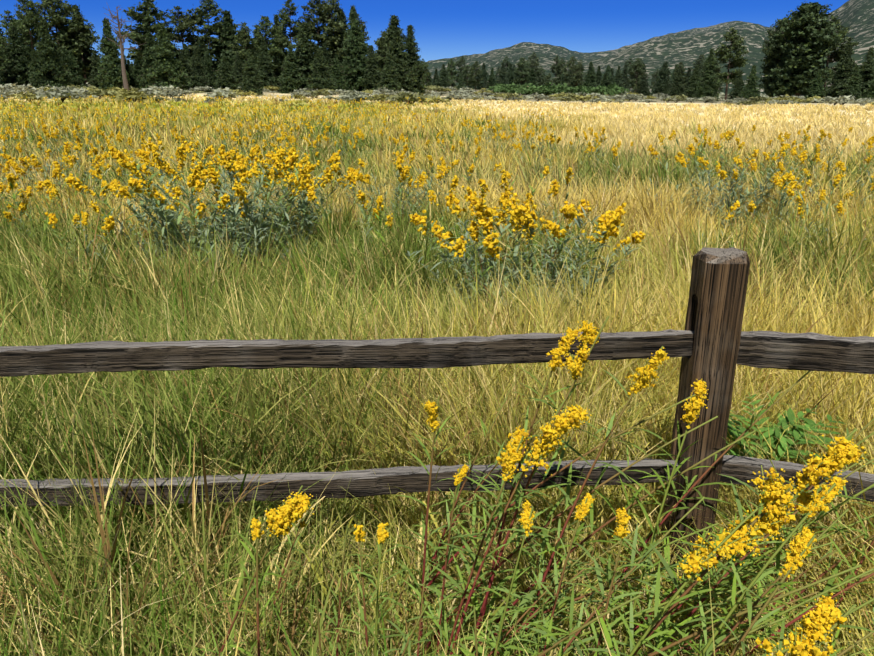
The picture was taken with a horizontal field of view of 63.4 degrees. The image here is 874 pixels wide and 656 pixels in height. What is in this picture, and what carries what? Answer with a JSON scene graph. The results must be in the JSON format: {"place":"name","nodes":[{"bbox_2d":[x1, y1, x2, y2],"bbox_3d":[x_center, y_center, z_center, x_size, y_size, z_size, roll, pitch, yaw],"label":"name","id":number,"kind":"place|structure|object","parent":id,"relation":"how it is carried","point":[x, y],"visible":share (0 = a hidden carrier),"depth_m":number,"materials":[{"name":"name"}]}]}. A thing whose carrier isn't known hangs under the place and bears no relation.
{"place":"outdoors","nodes":[
{"label":"outdoors","id":0,"kind":"place"},
{"bbox_2d":[0,0,848,63],"label":"sky","id":1,"kind":"structure","parent":0,"point":[443,28],"materials":[{"name":"blue"}]},
{"bbox_2d":[0,90,873,655],"bbox_3d":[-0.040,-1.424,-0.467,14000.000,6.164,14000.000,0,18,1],"label":"meadow","id":2,"kind":"structure","parent":0,"point":[638,102],"depth_m":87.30,"materials":[{"name":"beige plant"}]},
{"bbox_2d":[0,24,31,86],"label":"fir tree","id":3,"kind":"object","parent":2,"relation":"on","point":[18,69],"visible":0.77,"depth_m":125.62,"materials":[{"name":"green plant"}]},
{"bbox_2d":[0,10,34,75],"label":"pine tree","id":4,"kind":"object","parent":2,"relation":"on","point":[20,27],"visible":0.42,"depth_m":128.99,"materials":[{"name":"green plant"}]},
{"bbox_2d":[13,91,46,101],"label":"sage bush","id":5,"kind":"object","parent":2,"relation":"on","point":[29,96],"visible":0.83,"depth_m":83.74,"materials":[{"name":"green plant"}]},
{"bbox_2d":[13,0,52,62],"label":"pine tree","id":6,"kind":"object","parent":2,"relation":"on","point":[27,16],"visible":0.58,"depth_m":133.83,"materials":[{"name":"green plant"}]},
{"bbox_2d":[27,49,47,87],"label":"fir tree","id":7,"kind":"object","parent":2,"relation":"on","point":[35,82],"visible":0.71,"depth_m":116.86,"materials":[{"name":"green plant"}]},
{"bbox_2d":[29,19,73,87],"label":"fir tree","id":8,"kind":"object","parent":2,"relation":"on","point":[54,72],"visible":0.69,"depth_m":117.63,"materials":[{"name":"green plant"}]},
{"bbox_2d":[30,0,91,69],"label":"pine tree","id":9,"kind":"object","parent":2,"relation":"on","point":[57,18],"visible":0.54,"depth_m":139.39,"materials":[{"name":"green plant"}]},
{"bbox_2d":[35,87,88,101],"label":"sage bush","id":10,"kind":"object","parent":2,"relation":"on","point":[62,94],"visible":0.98,"depth_m":83.45,"materials":[{"name":"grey plant"}]},
{"bbox_2d":[60,49,82,86],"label":"fir tree","id":11,"kind":"object","parent":2,"relation":"on","point":[67,58],"visible":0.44,"depth_m":126.80,"materials":[{"name":"green plant"}]},
{"bbox_2d":[68,51,86,86],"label":"fir tree","id":12,"kind":"object","parent":2,"relation":"on","point":[76,67],"visible":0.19,"depth_m":132.75,"materials":[{"name":"green plant"}]},
{"bbox_2d":[55,14,103,82],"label":"pine tree","id":13,"kind":"object","parent":2,"relation":"on","point":[83,41],"visible":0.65,"depth_m":141.92,"materials":[{"name":"green plant"}]},
{"bbox_2d":[70,4,92,84],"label":"fir tree","id":14,"kind":"object","parent":2,"relation":"on","point":[77,11],"visible":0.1,"depth_m":147.57,"materials":[{"name":"green plant"}]},
{"bbox_2d":[88,50,103,88],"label":"fir tree","id":15,"kind":"object","parent":2,"relation":"on","point":[94,70],"visible":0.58,"depth_m":130.78,"materials":[{"name":"green plant"}]},
{"bbox_2d":[85,88,117,98],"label":"sage bush","id":16,"kind":"object","parent":2,"relation":"on","point":[101,92],"visible":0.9,"depth_m":94.94,"materials":[{"name":"green plant"}]},
{"bbox_2d":[94,18,131,88],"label":"fir tree","id":17,"kind":"object","parent":2,"relation":"on","point":[108,67],"visible":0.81,"depth_m":126.69,"materials":[{"name":"green plant"}]},
{"bbox_2d":[103,2,144,89],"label":"dead snag","id":18,"kind":"object","parent":2,"relation":"on","point":[123,68],"visible":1,"depth_m":114.89,"materials":[{"name":"brown wood"}]},
{"bbox_2d":[113,88,152,101],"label":"sage bush","id":19,"kind":"object","parent":2,"relation":"on","point":[135,94],"visible":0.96,"depth_m":87.43,"materials":[{"name":"green plant"}]},
{"bbox_2d":[129,58,141,89],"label":"fir tree","id":20,"kind":"object","parent":2,"relation":"on","point":[136,67],"visible":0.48,"depth_m":133.08,"materials":[{"name":"green plant"}]},
{"bbox_2d":[114,0,179,71],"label":"pine tree","id":21,"kind":"object","parent":2,"relation":"on","point":[138,35],"visible":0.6,"depth_m":149.21,"materials":[{"name":"green plant"}]},
{"bbox_2d":[137,32,157,88],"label":"fir tree","id":22,"kind":"object","parent":2,"relation":"on","point":[148,54],"visible":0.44,"depth_m":131.32,"materials":[{"name":"green plant"}]},
{"bbox_2d":[141,84,181,92],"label":"sage bush","id":23,"kind":"object","parent":2,"relation":"on","point":[163,89],"visible":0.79,"depth_m":109.82,"materials":[{"name":"grey plant"}]},
{"bbox_2d":[143,22,191,92],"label":"fir tree","id":24,"kind":"object","parent":2,"relation":"on","point":[165,72],"visible":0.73,"depth_m":123.87,"materials":[{"name":"green plant"}]},
{"bbox_2d":[178,49,191,88],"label":"fir tree","id":25,"kind":"object","parent":2,"relation":"on","point":[184,60],"visible":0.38,"depth_m":134.10,"materials":[{"name":"green plant"}]},
{"bbox_2d":[168,6,210,60],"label":"pine tree","id":26,"kind":"object","parent":2,"relation":"on","point":[183,23],"visible":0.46,"depth_m":156.98,"materials":[{"name":"green plant"}]},
{"bbox_2d":[188,48,211,91],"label":"fir tree","id":27,"kind":"object","parent":2,"relation":"on","point":[198,78],"visible":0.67,"depth_m":132.19,"materials":[{"name":"green plant"}]},
{"bbox_2d":[184,0,226,71],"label":"pine tree","id":28,"kind":"object","parent":2,"relation":"on","point":[212,46],"visible":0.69,"depth_m":162.34,"materials":[{"name":"green plant"}]},
{"bbox_2d":[196,38,218,77],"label":"fir tree","id":29,"kind":"object","parent":2,"relation":"on","point":[201,49],"visible":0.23,"depth_m":154.01,"materials":[{"name":"green plant"}]},
{"bbox_2d":[202,51,216,91],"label":"fir tree","id":30,"kind":"object","parent":2,"relation":"on","point":[208,69],"visible":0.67,"depth_m":137.77,"materials":[{"name":"green plant"}]},
{"bbox_2d":[203,86,237,99],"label":"sage bush","id":31,"kind":"object","parent":2,"relation":"on","point":[224,93],"visible":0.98,"depth_m":96.36,"materials":[{"name":"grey plant"}]},
{"bbox_2d":[213,10,238,81],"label":"fir tree","id":32,"kind":"object","parent":2,"relation":"on","point":[227,36],"visible":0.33,"depth_m":162.96,"materials":[{"name":"green plant"}]},
{"bbox_2d":[213,56,239,90],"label":"fir tree","id":33,"kind":"object","parent":2,"relation":"on","point":[227,79],"visible":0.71,"depth_m":134.69,"materials":[{"name":"green plant"}]},
{"bbox_2d":[233,52,244,86],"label":"fir tree","id":34,"kind":"object","parent":2,"relation":"on","point":[238,73],"visible":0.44,"depth_m":147.54,"materials":[{"name":"green plant"}]},
{"bbox_2d":[227,22,260,74],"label":"pine tree","id":35,"kind":"object","parent":2,"relation":"on","point":[242,35],"visible":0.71,"depth_m":148.00,"materials":[{"name":"green plant"}]},
{"bbox_2d":[238,49,264,93],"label":"fir tree","id":36,"kind":"object","parent":2,"relation":"on","point":[251,80],"visible":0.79,"depth_m":125.81,"materials":[{"name":"green plant"}]},
{"bbox_2d":[250,15,283,72],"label":"pine tree","id":37,"kind":"object","parent":2,"relation":"on","point":[272,50],"visible":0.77,"depth_m":161.95,"materials":[{"name":"green plant"}]},
{"bbox_2d":[257,37,278,91],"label":"fir tree","id":38,"kind":"object","parent":2,"relation":"on","point":[266,75],"visible":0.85,"depth_m":147.35,"materials":[{"name":"green plant"}]},
{"bbox_2d":[270,14,289,85],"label":"fir tree","id":39,"kind":"object","parent":2,"relation":"on","point":[276,19],"visible":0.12,"depth_m":171.67,"materials":[{"name":"green plant"}]},
{"bbox_2d":[275,0,301,64],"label":"pine tree","id":40,"kind":"object","parent":2,"relation":"on","point":[283,40],"visible":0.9,"depth_m":166.95,"materials":[{"name":"green plant"}]},
{"bbox_2d":[276,47,306,93],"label":"fir tree","id":41,"kind":"object","parent":2,"relation":"on","point":[291,83],"visible":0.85,"depth_m":135.45,"materials":[{"name":"green plant"}]},
{"bbox_2d":[291,22,333,88],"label":"fir tree","id":42,"kind":"object","parent":2,"relation":"on","point":[305,47],"visible":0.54,"depth_m":141.48,"materials":[{"name":"green plant"}]},
{"bbox_2d":[297,0,340,59],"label":"pine tree","id":43,"kind":"object","parent":2,"relation":"on","point":[315,5],"visible":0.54,"depth_m":171.48,"materials":[{"name":"green plant"}]},
{"bbox_2d":[305,49,337,94],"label":"fir tree","id":44,"kind":"object","parent":2,"relation":"on","point":[321,79],"visible":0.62,"depth_m":134.99,"materials":[{"name":"green plant"}]},
{"bbox_2d":[322,43,332,74],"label":"fir tree","id":45,"kind":"object","parent":2,"relation":"on","point":[325,53],"visible":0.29,"depth_m":159.89,"materials":[{"name":"green plant"}]},
{"bbox_2d":[318,0,348,65],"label":"pine tree","id":46,"kind":"object","parent":2,"relation":"on","point":[331,6],"visible":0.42,"depth_m":172.31,"materials":[{"name":"green plant"}]},
{"bbox_2d":[331,55,346,90],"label":"fir tree","id":47,"kind":"object","parent":2,"relation":"on","point":[337,70],"visible":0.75,"depth_m":144.62,"materials":[{"name":"green plant"}]},
{"bbox_2d":[329,8,349,73],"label":"fir tree","id":48,"kind":"object","parent":2,"relation":"on","point":[341,15],"visible":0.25,"depth_m":173.59,"materials":[{"name":"green plant"}]},
{"bbox_2d":[340,5,366,79],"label":"fir tree","id":49,"kind":"object","parent":2,"relation":"on","point":[352,16],"visible":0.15,"depth_m":155.97,"materials":[{"name":"green plant"}]},
{"bbox_2d":[338,92,373,103],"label":"sage bush","id":50,"kind":"object","parent":2,"relation":"on","point":[356,96],"visible":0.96,"depth_m":92.97,"materials":[{"name":"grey plant"}]},
{"bbox_2d":[341,20,372,90],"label":"fir tree","id":51,"kind":"object","parent":2,"relation":"on","point":[357,49],"visible":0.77,"depth_m":151.49,"materials":[{"name":"green plant"}]},
{"bbox_2d":[341,12,373,48],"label":"pine tree","id":52,"kind":"object","parent":2,"relation":"on","point":[362,27],"visible":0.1,"depth_m":169.39,"materials":[{"name":"green plant"}]},
{"bbox_2d":[359,45,381,90],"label":"fir tree","id":53,"kind":"object","parent":2,"relation":"on","point":[370,71],"visible":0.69,"depth_m":150.67,"materials":[{"name":"green plant"}]},
{"bbox_2d":[373,31,391,73],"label":"pine tree","id":54,"kind":"object","parent":2,"relation":"on","point":[381,43],"visible":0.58,"depth_m":166.19,"materials":[{"name":"green plant"}]},
{"bbox_2d":[372,87,396,94],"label":"sage bush","id":55,"kind":"object","parent":2,"relation":"on","point":[378,91],"visible":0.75,"depth_m":122.83,"materials":[{"name":"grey plant"}]},
{"bbox_2d":[375,53,400,91],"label":"fir tree","id":56,"kind":"object","parent":2,"relation":"on","point":[388,81],"visible":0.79,"depth_m":139.47,"materials":[{"name":"green plant"}]},
{"bbox_2d":[376,15,407,71],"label":"fir tree","id":57,"kind":"object","parent":2,"relation":"on","point":[393,23],"visible":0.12,"depth_m":171.17,"materials":[{"name":"green plant"}]},
{"bbox_2d":[379,30,416,91],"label":"fir tree","id":58,"kind":"object","parent":2,"relation":"on","point":[397,55],"visible":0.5,"depth_m":145.57,"materials":[{"name":"green plant"}]},
{"bbox_2d":[389,92,432,103],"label":"sage bush","id":59,"kind":"object","parent":2,"relation":"on","point":[410,96],"visible":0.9,"depth_m":95.19,"materials":[{"name":"green plant"}]},
{"bbox_2d":[401,25,428,92],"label":"fir tree","id":60,"kind":"object","parent":2,"relation":"on","point":[414,66],"visible":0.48,"depth_m":153.06,"materials":[{"name":"green plant"}]},
{"bbox_2d":[418,95,449,103],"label":"sage bush","id":61,"kind":"object","parent":2,"relation":"on","point":[434,99],"visible":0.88,"depth_m":96.36,"materials":[{"name":"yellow plant"}]},
{"bbox_2d":[0,95,873,655],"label":"goldenrod","id":62,"kind":"object","parent":2,"relation":"on","point":[662,632],"depth_m":1.86,"materials":[{"name":"yellow plant"}]},
{"bbox_2d":[435,64,451,90],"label":"fir tree","id":63,"kind":"object","parent":2,"relation":"on","point":[441,80],"visible":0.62,"depth_m":264.12,"materials":[{"name":"green plant"}]},
{"bbox_2d":[447,58,458,86],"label":"pine tree","id":64,"kind":"object","parent":2,"relation":"on","point":[451,68],"visible":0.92,"depth_m":302.46,"materials":[{"name":"green plant"}]},
{"bbox_2d":[454,56,465,83],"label":"pine tree","id":65,"kind":"object","parent":2,"relation":"on","point":[460,62],"visible":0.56,"depth_m":334.42,"materials":[{"name":"green plant"}]},
{"bbox_2d":[445,90,481,99],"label":"sage bush","id":66,"kind":"object","parent":2,"relation":"on","point":[463,95],"visible":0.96,"depth_m":114.51,"materials":[{"name":"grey plant"}]},
{"bbox_2d":[462,65,471,85],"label":"pine tree","id":67,"kind":"object","parent":2,"relation":"on","point":[464,76],"visible":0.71,"depth_m":293.99,"materials":[{"name":"green plant"}]},
{"bbox_2d":[466,61,483,90],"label":"pine tree","id":68,"kind":"object","parent":2,"relation":"on","point":[475,66],"visible":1,"depth_m":258.71,"materials":[{"name":"green plant"}]},
{"bbox_2d":[476,62,488,89],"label":"fir tree","id":69,"kind":"object","parent":2,"relation":"on","point":[484,74],"visible":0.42,"depth_m":344.09,"materials":[{"name":"green plant"}]},
{"bbox_2d":[496,63,508,85],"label":"fir tree","id":70,"kind":"object","parent":2,"relation":"on","point":[503,74],"visible":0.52,"depth_m":298.19,"materials":[{"name":"green plant"}]},
{"bbox_2d":[511,57,530,85],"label":"pine tree","id":71,"kind":"object","parent":2,"relation":"on","point":[521,64],"visible":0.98,"depth_m":298.65,"materials":[{"name":"green plant"}]},
{"bbox_2d":[514,84,541,94],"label":"willow bush","id":72,"kind":"object","parent":2,"relation":"on","point":[528,89],"visible":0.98,"depth_m":187.86,"materials":[{"name":"green plant"}]},
{"bbox_2d":[522,67,539,94],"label":"fir tree","id":73,"kind":"object","parent":2,"relation":"on","point":[531,76],"visible":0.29,"depth_m":224.56,"materials":[{"name":"green plant"}]},
{"bbox_2d":[535,66,546,85],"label":"pine tree","id":74,"kind":"object","parent":2,"relation":"on","point":[540,79],"visible":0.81,"depth_m":335.84,"materials":[{"name":"green plant"}]},
{"bbox_2d":[549,55,563,82],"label":"pine tree","id":75,"kind":"object","parent":2,"relation":"on","point":[553,70],"visible":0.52,"depth_m":348.74,"materials":[{"name":"green plant"}]},
{"bbox_2d":[553,58,567,84],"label":"pine tree","id":76,"kind":"object","parent":2,"relation":"on","point":[559,67],"visible":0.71,"depth_m":305.46,"materials":[{"name":"green plant"}]},
{"bbox_2d":[561,56,579,80],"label":"pine tree","id":77,"kind":"object","parent":2,"relation":"on","point":[571,63],"visible":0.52,"depth_m":286.41,"materials":[{"name":"green plant"}]},
{"bbox_2d":[557,85,587,92],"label":"willow bush","id":78,"kind":"object","parent":2,"relation":"on","point":[576,89],"visible":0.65,"depth_m":194.76,"materials":[{"name":"green plant"}]},
{"bbox_2d":[567,62,584,86],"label":"pine tree","id":79,"kind":"object","parent":2,"relation":"on","point":[573,79],"visible":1,"depth_m":262.27,"materials":[{"name":"green plant"}]},
{"bbox_2d":[581,61,599,87],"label":"fir tree","id":80,"kind":"object","parent":2,"relation":"on","point":[589,79],"visible":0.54,"depth_m":244.25,"materials":[{"name":"green plant"}]},
{"bbox_2d":[600,84,624,95],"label":"willow bush","id":81,"kind":"object","parent":2,"relation":"on","point":[613,89],"visible":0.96,"depth_m":184.63,"materials":[{"name":"green plant"}]},
{"bbox_2d":[620,61,630,91],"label":"fir tree","id":82,"kind":"object","parent":2,"relation":"on","point":[625,78],"visible":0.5,"depth_m":291.18,"materials":[{"name":"green plant"}]},
{"bbox_2d":[629,58,645,91],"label":"pine tree","id":83,"kind":"object","parent":2,"relation":"on","point":[639,76],"visible":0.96,"depth_m":263.71,"materials":[{"name":"green plant"}]},
{"bbox_2d":[637,75,650,95],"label":"fir tree","id":84,"kind":"object","parent":2,"relation":"on","point":[643,89],"visible":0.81,"depth_m":249.44,"materials":[{"name":"green plant"}]},
{"bbox_2d":[650,62,672,93],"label":"fir tree","id":85,"kind":"object","parent":2,"relation":"on","point":[661,80],"visible":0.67,"depth_m":271.19,"materials":[{"name":"green plant"}]},
{"bbox_2d":[667,69,685,95],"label":"fir tree","id":86,"kind":"object","parent":2,"relation":"on","point":[678,88],"visible":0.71,"depth_m":197.60,"materials":[{"name":"green plant"}]},
{"bbox_2d":[683,65,701,97],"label":"fir tree","id":87,"kind":"object","parent":2,"relation":"on","point":[691,92],"visible":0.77,"depth_m":178.05,"materials":[{"name":"green plant"}]},
{"bbox_2d":[660,247,750,591],"bbox_3d":[0.785,0.453,2.161,0.128,1.408,0.130,-1,18,-3],"label":"fence post","id":88,"kind":"object","parent":2,"relation":"on","point":[717,298],"visible":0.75,"depth_m":2.01,"materials":[{"name":"brown wood"}]},
{"bbox_2d":[0,459,678,506],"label":"bottom rail","id":89,"kind":"object","parent":88,"relation":"attached to","point":[367,482],"visible":0.62,"depth_m":2.08,"materials":[{"name":"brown wood"}]},
{"bbox_2d":[0,329,694,376],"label":"rail top","id":90,"kind":"object","parent":88,"relation":"attached to","point":[122,356],"visible":0.92,"depth_m":1.95,"materials":[{"name":"brown wood"}]},
{"bbox_2d":[720,455,873,501],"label":"bottom rail","id":91,"kind":"object","parent":88,"relation":"attached to","point":[742,468],"visible":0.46,"depth_m":2.10,"materials":[{"name":"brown wood"}]},
{"bbox_2d":[736,331,873,373],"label":"rail top","id":92,"kind":"object","parent":88,"relation":"attached to","point":[811,351],"visible":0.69,"depth_m":1.97,"materials":[{"name":"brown wood"}]},
{"bbox_2d":[695,48,720,100],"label":"fir tree","id":93,"kind":"object","parent":2,"relation":"on","point":[710,83],"visible":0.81,"depth_m":163.33,"materials":[{"name":"green plant"}]},
{"bbox_2d":[714,27,749,99],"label":"pine tree","id":94,"kind":"object","parent":2,"relation":"on","point":[728,77],"visible":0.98,"depth_m":164.84,"materials":[{"name":"green plant"}]},
{"bbox_2d":[727,70,744,101],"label":"fir tree","id":95,"kind":"object","parent":2,"relation":"on","point":[739,83],"visible":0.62,"depth_m":148.67,"materials":[{"name":"green plant"}]},
{"bbox_2d":[738,65,760,102],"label":"fir tree","id":96,"kind":"object","parent":2,"relation":"on","point":[750,89],"visible":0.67,"depth_m":143.20,"materials":[{"name":"green plant"}]},
{"bbox_2d":[757,17,787,96],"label":"juniper tree","id":97,"kind":"object","parent":2,"relation":"on","point":[771,50],"visible":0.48,"depth_m":173.97,"materials":[{"name":"green plant"}]},
{"bbox_2d":[724,394,845,485],"bbox_3d":[1.200,0.449,2.637,0.669,0.480,0.344,-4,18,-13],"label":"pinnate weed","id":98,"kind":"object","parent":2,"relation":"on","point":[810,425],"visible":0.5,"depth_m":2.62,"materials":[{"name":"green plant"}]},
{"bbox_2d":[769,1,844,96],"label":"juniper tree","id":99,"kind":"object","parent":2,"relation":"on","point":[810,40],"visible":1,"depth_m":165.02,"materials":[{"name":"green plant"}]},
{"bbox_2d":[802,72,825,102],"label":"fir tree","id":100,"kind":"object","parent":2,"relation":"on","point":[816,88],"visible":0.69,"depth_m":138.63,"materials":[{"name":"green plant"}]},
{"bbox_2d":[817,95,855,104],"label":"rock","id":101,"kind":"object","parent":2,"relation":"on","point":[842,99],"visible":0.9,"depth_m":108.28,"materials":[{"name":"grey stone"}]},
{"bbox_2d":[820,16,858,97],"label":"pine tree","id":102,"kind":"object","parent":2,"relation":"on","point":[835,56],"visible":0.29,"depth_m":172.01,"materials":[{"name":"green plant"}]},
{"bbox_2d":[823,41,856,97],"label":"fir tree","id":103,"kind":"object","parent":2,"relation":"on","point":[839,81],"visible":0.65,"depth_m":141.32,"materials":[{"name":"green plant"}]},
{"bbox_2d":[840,65,863,99],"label":"fir tree","id":104,"kind":"object","parent":2,"relation":"on","point":[854,89],"visible":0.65,"depth_m":131.65,"materials":[{"name":"green plant"}]},
{"bbox_2d":[859,47,873,96],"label":"fir tree","id":105,"kind":"object","parent":2,"relation":"on","point":[866,70],"visible":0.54,"depth_m":138.11,"materials":[{"name":"green plant"}]},
{"bbox_2d":[427,0,873,94],"bbox_3d":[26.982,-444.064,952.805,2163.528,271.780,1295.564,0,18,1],"label":"mountain ridge","id":106,"kind":"structure","parent":0,"point":[687,47],"depth_m":736.81,"materials":[{"name":"stone"}]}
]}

